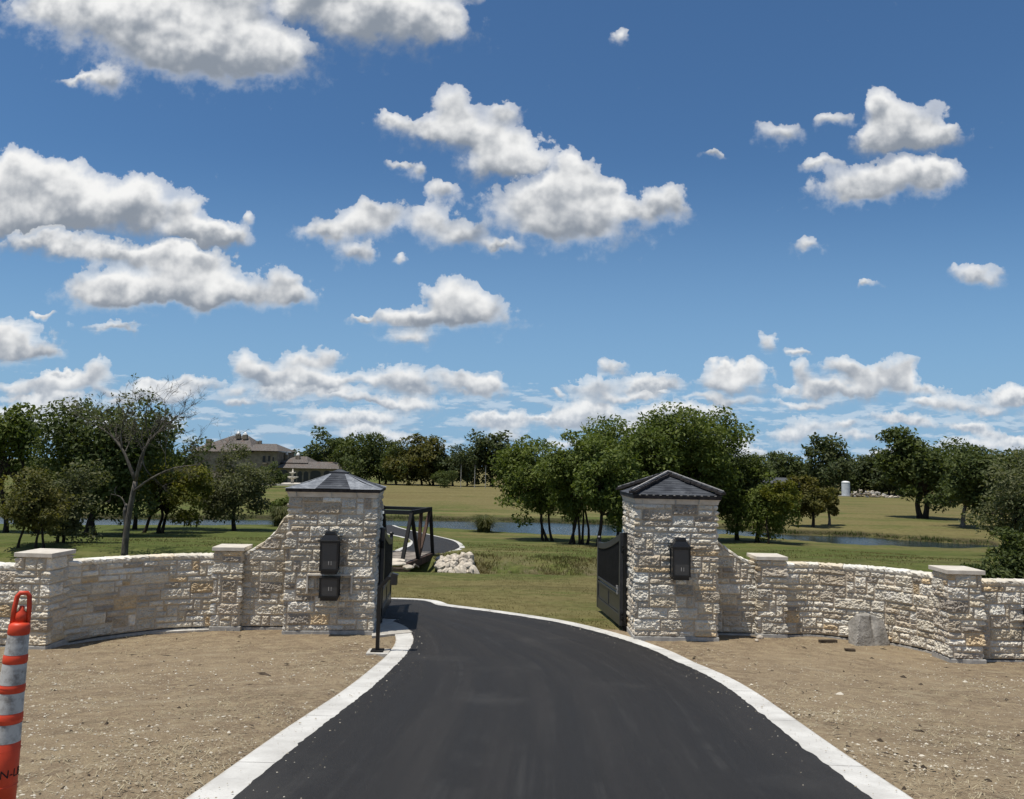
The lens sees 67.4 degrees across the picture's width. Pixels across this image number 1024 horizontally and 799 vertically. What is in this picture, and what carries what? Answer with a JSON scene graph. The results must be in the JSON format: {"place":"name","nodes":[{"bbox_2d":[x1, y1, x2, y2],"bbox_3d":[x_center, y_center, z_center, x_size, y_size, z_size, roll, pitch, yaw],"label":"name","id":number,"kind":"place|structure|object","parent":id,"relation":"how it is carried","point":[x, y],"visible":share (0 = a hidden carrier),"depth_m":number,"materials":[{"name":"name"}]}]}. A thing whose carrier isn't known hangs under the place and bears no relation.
{"place":"outdoors","nodes":[
{"label":"outdoors","id":0,"kind":"place"},
{"bbox_2d":[382,525,459,552],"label":"driveway","id":1,"kind":"structure","parent":0,"point":[441,545],"depth_m":41.27,"materials":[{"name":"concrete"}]},
{"bbox_2d":[0,517,997,547],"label":"pond","id":2,"kind":"structure","parent":0,"point":[556,528],"depth_m":59.86,"materials":[{"name":"blue liquid"}]},
{"bbox_2d":[95,512,991,545],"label":"reeds","id":3,"kind":"object","parent":2,"relation":"on","point":[794,532],"visible":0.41,"depth_m":61.76,"materials":[{"name":"green plant"}]},
{"bbox_2d":[394,572,626,630],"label":"grass","id":4,"kind":"structure","parent":0,"point":[515,597],"depth_m":19.55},
{"bbox_2d":[0,459,1023,798],"bbox_3d":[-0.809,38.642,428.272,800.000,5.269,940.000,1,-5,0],"label":"ground","id":5,"kind":"structure","parent":0,"point":[872,517],"depth_m":11.11,"materials":[{"name":"soil"}]},
{"bbox_2d":[0,562,17,646],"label":"straight wall","id":6,"kind":"structure","parent":5,"relation":"on","point":[7,579],"depth_m":12.44,"materials":[{"name":"stone"}]},
{"bbox_2d":[0,591,31,798],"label":"traffic post","id":7,"kind":"object","parent":5,"relation":"on","point":[13,676],"visible":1,"depth_m":4.03,"materials":[{"name":"orange"}]},
{"bbox_2d":[0,402,44,532],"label":"broadleaf tree","id":8,"kind":"object","parent":5,"relation":"on","point":[12,447],"visible":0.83,"depth_m":45.00,"materials":[{"name":"green plant"}]},
{"bbox_2d":[25,457,49,471],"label":"distant tree","id":9,"kind":"object","parent":5,"relation":"on","point":[30,461],"visible":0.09,"depth_m":183.44,"materials":[{"name":"green plant"}]},
{"bbox_2d":[0,464,77,547],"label":"broadleaf tree","id":10,"kind":"object","parent":5,"relation":"on","point":[27,508],"visible":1,"depth_m":30.38,"materials":[{"name":"green plant"}]},
{"bbox_2d":[10,548,75,649],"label":"stone pier","id":11,"kind":"structure","parent":5,"relation":"on","point":[41,574],"depth_m":12.29,"materials":[{"name":"stone"}]},
{"bbox_2d":[43,458,113,542],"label":"broadleaf tree","id":12,"kind":"object","parent":5,"relation":"on","point":[73,525],"visible":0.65,"depth_m":32.62,"materials":[{"name":"green plant"}]},
{"bbox_2d":[14,394,187,534],"bbox_3d":[-22.772,3.754,43.546,8.943,8.190,7.725,1,-5,0],"label":"broadleaf tree","id":13,"kind":"object","parent":5,"relation":"on","point":[69,443],"visible":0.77,"depth_m":41.74,"materials":[{"name":"green plant"}]},
{"bbox_2d":[62,553,214,644],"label":"curved wall","id":14,"kind":"structure","parent":5,"relation":"on","point":[110,597],"depth_m":13.80,"materials":[{"name":"stone"}]},
{"bbox_2d":[51,373,248,555],"bbox_3d":[-13.922,2.581,29.664,8.466,7.279,3.138,0,-5,16],"label":"bare tree","id":15,"kind":"object","parent":5,"relation":"on","point":[127,516],"visible":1,"depth_m":29.72,"materials":[{"name":"grey plant"}]},
{"bbox_2d":[125,424,216,529],"bbox_3d":[-23.963,5.186,51.652,7.683,7.419,6.612,1,-5,0],"label":"broadleaf tree","id":16,"kind":"object","parent":5,"relation":"on","point":[188,462],"visible":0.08,"depth_m":51.92,"materials":[{"name":"green plant"}]},
{"bbox_2d":[137,456,214,532],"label":"broadleaf tree","id":17,"kind":"object","parent":5,"relation":"on","point":[185,489],"visible":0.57,"depth_m":47.40,"materials":[{"name":"green plant"}]},
{"bbox_2d":[209,544,252,630],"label":"stone pier","id":18,"kind":"structure","parent":5,"relation":"on","point":[226,605],"depth_m":14.34,"materials":[{"name":"stone"}]},
{"bbox_2d":[194,443,276,530],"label":"broadleaf tree","id":19,"kind":"object","parent":5,"relation":"on","point":[221,504],"visible":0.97,"depth_m":51.28,"materials":[{"name":"green plant"}]},
{"bbox_2d":[241,514,288,629],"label":"sweeping wall","id":20,"kind":"structure","parent":5,"relation":"on","point":[263,584],"depth_m":14.49,"materials":[{"name":"stone"}]},
{"bbox_2d":[191,431,344,482],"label":"mansion","id":21,"kind":"structure","parent":5,"relation":"on","point":[305,468],"depth_m":149.80,"materials":[{"name":"beige stone"}]},
{"bbox_2d":[259,461,288,487],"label":"distant tree","id":22,"kind":"object","parent":5,"relation":"on","point":[279,478],"visible":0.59,"depth_m":116.86,"materials":[{"name":"green plant"}]},
{"bbox_2d":[264,505,288,525],"bbox_3d":[-17.542,8.779,57.916,3.065,1.481,3.122,1,-5,0],"label":"reed clump","id":23,"kind":"object","parent":5,"relation":"on","point":[278,515],"visible":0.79,"depth_m":57.55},
{"bbox_2d":[269,495,288,511],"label":"leafy bush","id":24,"kind":"object","parent":5,"relation":"on","point":[282,502],"visible":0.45,"depth_m":68.99,"materials":[{"name":"green plant"}]},
{"bbox_2d":[268,483,295,485],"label":"garden wall","id":25,"kind":"structure","parent":5,"relation":"on","point":[285,484],"depth_m":128.94,"materials":[{"name":"stone"}]},
{"bbox_2d":[151,619,413,798],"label":"kerb","id":26,"kind":"structure","parent":5,"relation":"on","point":[263,757],"depth_m":6.77,"materials":[{"name":"concrete"}]},
{"bbox_2d":[281,469,298,483],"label":"fountain","id":27,"kind":"object","parent":5,"relation":"on","point":[292,477],"visible":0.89,"depth_m":130.96,"materials":[{"name":"stone"}]},
{"bbox_2d":[293,424,349,466],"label":"distant tree","id":28,"kind":"object","parent":5,"relation":"on","point":[317,454],"visible":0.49,"depth_m":168.32,"materials":[{"name":"green plant"}]},
{"bbox_2d":[282,469,385,634],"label":"gate pillar","id":29,"kind":"structure","parent":5,"relation":"on","point":[346,506],"depth_m":14.21,"materials":[{"name":"stone"}]},
{"bbox_2d":[306,573,352,600],"bbox_3d":[-3.348,3.425,14.028,0.835,0.450,0.302,2,-5,-5],"label":"lamp box","id":30,"kind":"object","parent":29,"relation":"attached to","point":[329,587],"visible":0.98,"depth_m":13.91,"materials":[{"name":"black paint"}]},
{"bbox_2d":[318,531,341,573],"bbox_3d":[-3.332,2.795,14.067,0.395,0.764,0.328,2,-5,-5],"label":"wall lantern","id":31,"kind":"object","parent":29,"relation":"attached to","point":[329,560],"depth_m":13.95,"materials":[{"name":"black paint"}]},
{"bbox_2d":[379,527,384,623],"bbox_3d":[-2.590,3.473,15.161,0.100,1.870,0.140,1,-5,0],"label":"hinge post","id":32,"kind":"object","parent":29,"relation":"attached to","point":[380,558],"visible":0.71,"depth_m":15.15,"materials":[{"name":"metal"}]},
{"bbox_2d":[380,528,393,620],"bbox_3d":[-2.608,3.507,16.010,0.106,1.800,2.160,2,-5,-4],"label":"gate leaf","id":33,"kind":"object","parent":32,"relation":"attached to","point":[386,556],"visible":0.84,"depth_m":15.73,"materials":[{"name":"black metal"}]},
{"bbox_2d":[331,431,387,480],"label":"distant tree","id":34,"kind":"object","parent":5,"relation":"on","point":[352,454],"visible":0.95,"depth_m":149.68,"materials":[{"name":"green plant"}]},
{"bbox_2d":[362,439,400,483],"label":"distant tree","id":35,"kind":"object","parent":5,"relation":"on","point":[375,446],"visible":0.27,"depth_m":151.78,"materials":[{"name":"green plant"}]},
{"bbox_2d":[366,567,398,656],"bbox_3d":[-2.122,3.490,12.668,0.470,1.465,0.340,1,-5,0],"label":"keypad post","id":36,"kind":"object","parent":5,"relation":"on","point":[377,649],"visible":0.95,"depth_m":12.62,"materials":[{"name":"metal"}]},
{"bbox_2d":[357,437,408,483],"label":"distant tree","id":37,"kind":"object","parent":5,"relation":"on","point":[377,461],"visible":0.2,"depth_m":149.95,"materials":[{"name":"green plant"}]},
{"bbox_2d":[372,618,411,637],"bbox_3d":[-2.315,4.442,14.805,0.748,0.159,1.729,2,-5,-9],"label":"concrete apron","id":38,"kind":"object","parent":5,"relation":"on","point":[388,627],"visible":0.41,"depth_m":14.51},
{"bbox_2d":[374,440,416,484],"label":"distant tree","id":39,"kind":"object","parent":5,"relation":"on","point":[381,469],"visible":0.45,"depth_m":145.82,"materials":[{"name":"green plant"}]},
{"bbox_2d":[392,561,405,566],"bbox_3d":[-3.910,5.491,25.635,0.746,0.170,0.330,1,-5,0],"label":"slab stone","id":40,"kind":"object","parent":5,"relation":"on","point":[395,564],"visible":0.66,"depth_m":25.52,"materials":[{"name":"white stone"}]},
{"bbox_2d":[392,558,405,561],"bbox_3d":[-4.196,5.466,26.025,1.249,0.178,0.580,1,-5,0],"label":"slab stone","id":41,"kind":"object","parent":5,"relation":"on","point":[398,560],"visible":0.26,"depth_m":25.93,"materials":[{"name":"white stone"}]},
{"bbox_2d":[387,533,412,550],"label":"kerb","id":42,"kind":"structure","parent":5,"relation":"on","point":[409,543],"depth_m":39.74,"materials":[{"name":"concrete"}]},
{"bbox_2d":[403,565,413,569],"bbox_3d":[-3.483,5.642,25.815,0.382,0.187,0.188,1,-5,0],"label":"slab stone","id":43,"kind":"object","parent":5,"relation":"on","point":[407,567],"visible":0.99,"depth_m":25.75,"materials":[{"name":"white stone"}]},
{"bbox_2d":[381,433,440,484],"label":"distant tree","id":44,"kind":"object","parent":5,"relation":"on","point":[392,463],"visible":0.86,"depth_m":144.34,"materials":[{"name":"green plant"}]},
{"bbox_2d":[382,505,442,571],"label":"truss bridge","id":45,"kind":"structure","parent":5,"relation":"on","point":[417,557],"depth_m":28.95,"materials":[{"name":"black metal"}]},
{"bbox_2d":[406,466,429,484],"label":"distant tree","id":46,"kind":"object","parent":5,"relation":"on","point":[414,475],"visible":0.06,"depth_m":151.41,"materials":[{"name":"green plant"}]},
{"bbox_2d":[393,525,464,550],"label":"kerb","id":47,"kind":"structure","parent":5,"relation":"on","point":[459,544],"depth_m":41.72,"materials":[{"name":"concrete"}]},
{"bbox_2d":[411,434,448,485],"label":"distant tree","id":48,"kind":"object","parent":5,"relation":"on","point":[432,440],"visible":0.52,"depth_m":144.75,"materials":[{"name":"green plant"}]},
{"bbox_2d":[430,470,458,487],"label":"distant tree","id":49,"kind":"object","parent":5,"relation":"on","point":[444,479],"visible":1,"depth_m":126.68,"materials":[{"name":"green plant"}]},
{"bbox_2d":[429,443,476,485],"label":"distant tree","id":50,"kind":"object","parent":5,"relation":"on","point":[455,461],"visible":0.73,"depth_m":143.54,"materials":[{"name":"green plant"}]},
{"bbox_2d":[453,567,459,572],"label":"riprap rock","id":51,"kind":"object","parent":5,"relation":"on","point":[456,569],"visible":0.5,"depth_m":27.40,"materials":[{"name":"white stone"}]},
{"bbox_2d":[459,563,466,572],"bbox_3d":[-1.754,6.112,27.491,0.287,0.236,0.488,22,26,-33],"label":"riprap rock","id":52,"kind":"object","parent":51,"relation":"on","point":[462,568],"visible":0.74,"depth_m":27.43,"materials":[{"name":"white stone"}]},
{"bbox_2d":[464,552,473,560],"bbox_3d":[-1.702,6.236,29.970,0.435,0.776,0.445,-31,56,-32],"label":"riprap rock","id":53,"kind":"object","parent":5,"relation":"on","point":[468,555],"visible":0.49,"depth_m":29.72,"materials":[{"name":"white stone"}]},
{"bbox_2d":[457,452,482,485],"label":"distant tree","id":54,"kind":"object","parent":5,"relation":"on","point":[462,474],"visible":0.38,"depth_m":147.20,"materials":[{"name":"green plant"}]},
{"bbox_2d":[469,565,479,573],"bbox_3d":[-1.324,6.198,27.484,0.300,0.584,0.302,-26,-24,-21],"label":"riprap rock","id":55,"kind":"object","parent":5,"relation":"on","point":[476,571],"visible":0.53,"depth_m":27.41,"materials":[{"name":"white stone"}]},
{"bbox_2d":[462,514,504,531],"bbox_3d":[-2.046,9.088,56.425,3.711,1.270,3.664,1,-5,0],"label":"reed clump","id":56,"kind":"object","parent":5,"relation":"on","point":[485,523],"visible":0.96,"depth_m":56.01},
{"bbox_2d":[463,428,515,486],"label":"distant tree","id":57,"kind":"object","parent":5,"relation":"on","point":[485,448],"visible":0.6,"depth_m":147.16,"materials":[{"name":"green plant"}]},
{"bbox_2d":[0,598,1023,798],"bbox_3d":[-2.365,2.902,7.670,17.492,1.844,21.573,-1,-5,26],"label":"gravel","id":58,"kind":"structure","parent":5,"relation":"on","point":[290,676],"depth_m":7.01,"materials":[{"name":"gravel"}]},
{"bbox_2d":[0,634,1023,797],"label":"debris","id":59,"kind":"object","parent":5,"relation":"on","point":[879,739],"visible":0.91,"depth_m":7.78,"materials":[{"name":"brown stone"}]},
{"bbox_2d":[27,536,1003,565],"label":"grass","id":60,"kind":"structure","parent":5,"relation":"on","point":[789,550],"depth_m":35.95,"materials":[{"name":"plant"}]},
{"bbox_2d":[17,629,1023,798],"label":"straw","id":61,"kind":"object","parent":5,"relation":"on","point":[326,659],"visible":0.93,"depth_m":7.26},
{"bbox_2d":[486,434,562,540],"bbox_3d":[1.088,5.641,49.113,5.551,7.029,4.837,-3,-6,40],"label":"broadleaf tree","id":62,"kind":"object","parent":5,"relation":"on","point":[524,486],"visible":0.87,"depth_m":48.55,"materials":[{"name":"green plant"}]},
{"bbox_2d":[530,429,623,544],"bbox_3d":[4.006,5.255,45.453,5.041,7.001,4.866,-1,-5,21],"label":"broadleaf tree","id":63,"kind":"object","parent":5,"relation":"on","point":[558,459],"visible":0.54,"depth_m":45.01,"materials":[{"name":"green plant"}]},
{"bbox_2d":[570,432,649,546],"bbox_3d":[5.634,5.141,43.346,4.756,6.643,4.568,1,-5,0],"label":"broadleaf tree","id":64,"kind":"object","parent":5,"relation":"on","point":[605,496],"visible":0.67,"depth_m":42.53,"materials":[{"name":"green plant"}]},
{"bbox_2d":[571,410,689,535],"bbox_3d":[7.418,5.109,50.727,8.513,8.871,8.033,1,-5,0],"label":"broadleaf tree","id":65,"kind":"object","parent":5,"relation":"on","point":[648,443],"visible":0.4,"depth_m":49.20,"materials":[{"name":"green plant"}]},
{"bbox_2d":[392,598,912,798],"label":"kerb","id":66,"kind":"structure","parent":5,"relation":"on","point":[879,787],"depth_m":7.49,"materials":[{"name":"concrete"}]},
{"bbox_2d":[616,470,725,641],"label":"gate pillar","id":67,"kind":"structure","parent":5,"relation":"on","point":[662,510],"depth_m":14.32,"materials":[{"name":"stone"}]},
{"bbox_2d":[621,533,627,629],"bbox_3d":[2.223,3.571,15.130,0.100,1.870,0.140,1,-5,0],"label":"hinge post","id":68,"kind":"object","parent":67,"relation":"attached to","point":[624,627],"visible":1,"depth_m":15.09,"materials":[{"name":"metal"}]},
{"bbox_2d":[597,533,623,625],"bbox_3d":[2.034,3.606,16.032,0.106,1.800,2.160,2,-5,-6],"label":"gate leaf","id":69,"kind":"object","parent":68,"relation":"attached to","point":[610,553],"visible":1,"depth_m":15.84,"materials":[{"name":"black metal"}]},
{"bbox_2d":[668,537,692,580],"bbox_3d":[3.100,2.930,14.163,0.395,0.764,0.328,1,-5,-1],"label":"wall lantern","id":70,"kind":"object","parent":67,"relation":"attached to","point":[680,558],"depth_m":14.04,"materials":[{"name":"black paint"}]},
{"bbox_2d":[632,401,759,500],"bbox_3d":[11.974,5.003,52.235,9.065,9.478,8.688,4,-5,-26],"label":"broadleaf tree","id":71,"kind":"object","parent":5,"relation":"on","point":[705,453],"visible":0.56,"depth_m":49.90,"materials":[{"name":"green plant"}]},
{"bbox_2d":[716,541,756,635],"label":"sweeping wall","id":72,"kind":"structure","parent":5,"relation":"on","point":[736,587],"depth_m":14.81,"materials":[{"name":"stone"}]},
{"bbox_2d":[706,441,777,539],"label":"broadleaf tree","id":73,"kind":"object","parent":5,"relation":"on","point":[752,482],"visible":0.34,"depth_m":51.03,"materials":[{"name":"green plant"}]},
{"bbox_2d":[717,452,802,542],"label":"broadleaf tree","id":74,"kind":"object","parent":5,"relation":"on","point":[753,507],"visible":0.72,"depth_m":49.88,"materials":[{"name":"green plant"}]},
{"bbox_2d":[747,553,788,637],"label":"wall pier","id":75,"kind":"structure","parent":5,"relation":"on","point":[770,573],"depth_m":14.66,"materials":[{"name":"stone"}]},
{"bbox_2d":[752,450,786,476],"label":"distant tree","id":76,"kind":"object","parent":5,"relation":"on","point":[771,454],"visible":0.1,"depth_m":157.21,"materials":[{"name":"green plant"}]},
{"bbox_2d":[761,477,787,486],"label":"barn","id":77,"kind":"structure","parent":5,"relation":"on","point":[781,479],"depth_m":147.07,"materials":[{"name":"grey concrete"}]},
{"bbox_2d":[757,479,802,543],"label":"broadleaf tree","id":78,"kind":"object","parent":5,"relation":"on","point":[777,495],"visible":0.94,"depth_m":48.54,"materials":[{"name":"green plant"}]},
{"bbox_2d":[762,451,805,477],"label":"distant tree","id":79,"kind":"object","parent":5,"relation":"on","point":[793,464],"visible":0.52,"depth_m":154.98,"materials":[{"name":"green plant"}]},
{"bbox_2d":[768,455,813,477],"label":"distant tree","id":80,"kind":"object","parent":5,"relation":"on","point":[782,462],"visible":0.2,"depth_m":155.57,"materials":[{"name":"green plant"}]},
{"bbox_2d":[792,459,820,486],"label":"distant tree","id":81,"kind":"object","parent":5,"relation":"on","point":[795,473],"visible":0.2,"depth_m":153.04,"materials":[{"name":"green plant"}]},
{"bbox_2d":[786,474,836,526],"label":"broadleaf tree","id":82,"kind":"object","parent":5,"relation":"on","point":[815,501],"visible":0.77,"depth_m":64.47,"materials":[{"name":"green plant"}]},
{"bbox_2d":[801,432,854,491],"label":"distant tree","id":83,"kind":"object","parent":5,"relation":"on","point":[834,467],"visible":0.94,"depth_m":146.39,"materials":[{"name":"green plant"}]},
{"bbox_2d":[818,639,837,642],"bbox_3d":[5.868,4.487,14.266,0.340,0.045,0.070,2,-5,-7],"label":"wood offcut","id":84,"kind":"object","parent":5,"relation":"on","point":[827,640],"visible":1,"depth_m":14.24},
{"bbox_2d":[821,487,839,525],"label":"broadleaf tree","id":85,"kind":"object","parent":5,"relation":"on","point":[832,509],"visible":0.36,"depth_m":66.36,"materials":[{"name":"green plant"}]},
{"bbox_2d":[838,481,850,496],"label":"storage tank","id":86,"kind":"object","parent":5,"relation":"on","point":[845,487],"visible":0.93,"depth_m":138.67,"materials":[{"name":"grey metal"}]},
{"bbox_2d":[825,459,866,492],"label":"distant tree","id":87,"kind":"object","parent":5,"relation":"on","point":[856,476],"visible":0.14,"depth_m":151.81,"materials":[{"name":"green plant"}]},
{"bbox_2d":[845,455,870,493],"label":"distant tree","id":88,"kind":"object","parent":5,"relation":"on","point":[858,472],"visible":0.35,"depth_m":151.74,"materials":[{"name":"green plant"}]},
{"bbox_2d":[784,561,934,653],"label":"curved wall","id":89,"kind":"structure","parent":5,"relation":"on","point":[829,600],"depth_m":14.54,"materials":[{"name":"stone"}]},
{"bbox_2d":[848,613,889,645],"bbox_3d":[6.593,4.302,14.359,0.699,0.613,0.553,2,-5,-7],"label":"boulder","id":90,"kind":"object","parent":5,"relation":"on","point":[866,629],"visible":0.88,"depth_m":14.15,"materials":[{"name":"stone"}]},
{"bbox_2d":[852,454,887,491],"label":"distant tree","id":91,"kind":"object","parent":5,"relation":"on","point":[853,457],"visible":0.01,"depth_m":160.30,"materials":[{"name":"green plant"}]},
{"bbox_2d":[862,478,879,492],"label":"distant tree","id":92,"kind":"object","parent":5,"relation":"on","point":[866,489],"visible":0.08,"depth_m":153.29,"materials":[{"name":"green plant"}]},
{"bbox_2d":[855,446,889,494],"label":"distant tree","id":93,"kind":"object","parent":5,"relation":"on","point":[865,465],"visible":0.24,"depth_m":151.04,"materials":[{"name":"green plant"}]},
{"bbox_2d":[864,453,901,495],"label":"distant tree","id":94,"kind":"object","parent":5,"relation":"on","point":[878,481],"visible":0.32,"depth_m":147.52,"materials":[{"name":"green plant"}]},
{"bbox_2d":[872,425,959,518],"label":"broadleaf tree","id":95,"kind":"object","parent":5,"relation":"on","point":[911,464],"visible":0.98,"depth_m":78.13,"materials":[{"name":"green plant"}]},
{"bbox_2d":[928,565,986,663],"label":"wall pier","id":96,"kind":"structure","parent":5,"relation":"on","point":[959,616],"depth_m":12.83,"materials":[{"name":"stone"}]},
{"bbox_2d":[923,436,1007,527],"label":"broadleaf tree","id":97,"kind":"object","parent":5,"relation":"on","point":[964,477],"visible":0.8,"depth_m":66.00,"materials":[{"name":"green plant"}]},
{"bbox_2d":[941,444,990,462],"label":"distant tree","id":98,"kind":"object","parent":5,"relation":"on","point":[976,448],"visible":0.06,"depth_m":152.72,"materials":[{"name":"green plant"}]},
{"bbox_2d":[958,449,1023,550],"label":"willow tree","id":99,"kind":"object","parent":5,"relation":"on","point":[1009,498],"visible":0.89,"depth_m":43.49,"materials":[{"name":"green plant"}]},
{"bbox_2d":[960,526,1023,578],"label":"leafy bush","id":100,"kind":"object","parent":5,"relation":"on","point":[1011,548],"visible":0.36,"depth_m":16.60,"materials":[{"name":"green plant"}]},
{"bbox_2d":[981,578,1023,661],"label":"straight wall","id":101,"kind":"structure","parent":5,"relation":"on","point":[1003,627],"depth_m":12.98,"materials":[{"name":"stone"}]},
{"bbox_2d":[996,446,1023,484],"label":"distant tree","id":102,"kind":"object","parent":5,"relation":"on","point":[1006,455],"visible":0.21,"depth_m":148.56,"materials":[{"name":"green plant"}]},
{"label":"riprap rock","id":103,"kind":"object","parent":5,"relation":"on","visible":0},
{"bbox_2d":[437,562,444,569],"bbox_3d":[-2.585,6.109,28.111,0.379,0.295,0.424,-27,21,-11],"label":"riprap rock","id":104,"kind":"object","parent":103,"relation":"on","point":[441,565],"visible":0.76,"depth_m":27.96,"materials":[{"name":"white stone"}]},
{"bbox_2d":[0,0,1023,463],"label":"sky","id":105,"kind":"structure","parent":0,"point":[446,219],"materials":[{"name":"blue"}]},
{"bbox_2d":[432,551,596,574],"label":"grass","id":106,"kind":"structure","parent":0,"point":[541,558],"depth_m":30.09,"materials":[{"name":"plant"}]},
{"bbox_2d":[233,599,871,798],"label":"driveway","id":107,"kind":"structure","parent":0,"point":[474,704],"depth_m":7.01,"materials":[{"name":"asphalt"}]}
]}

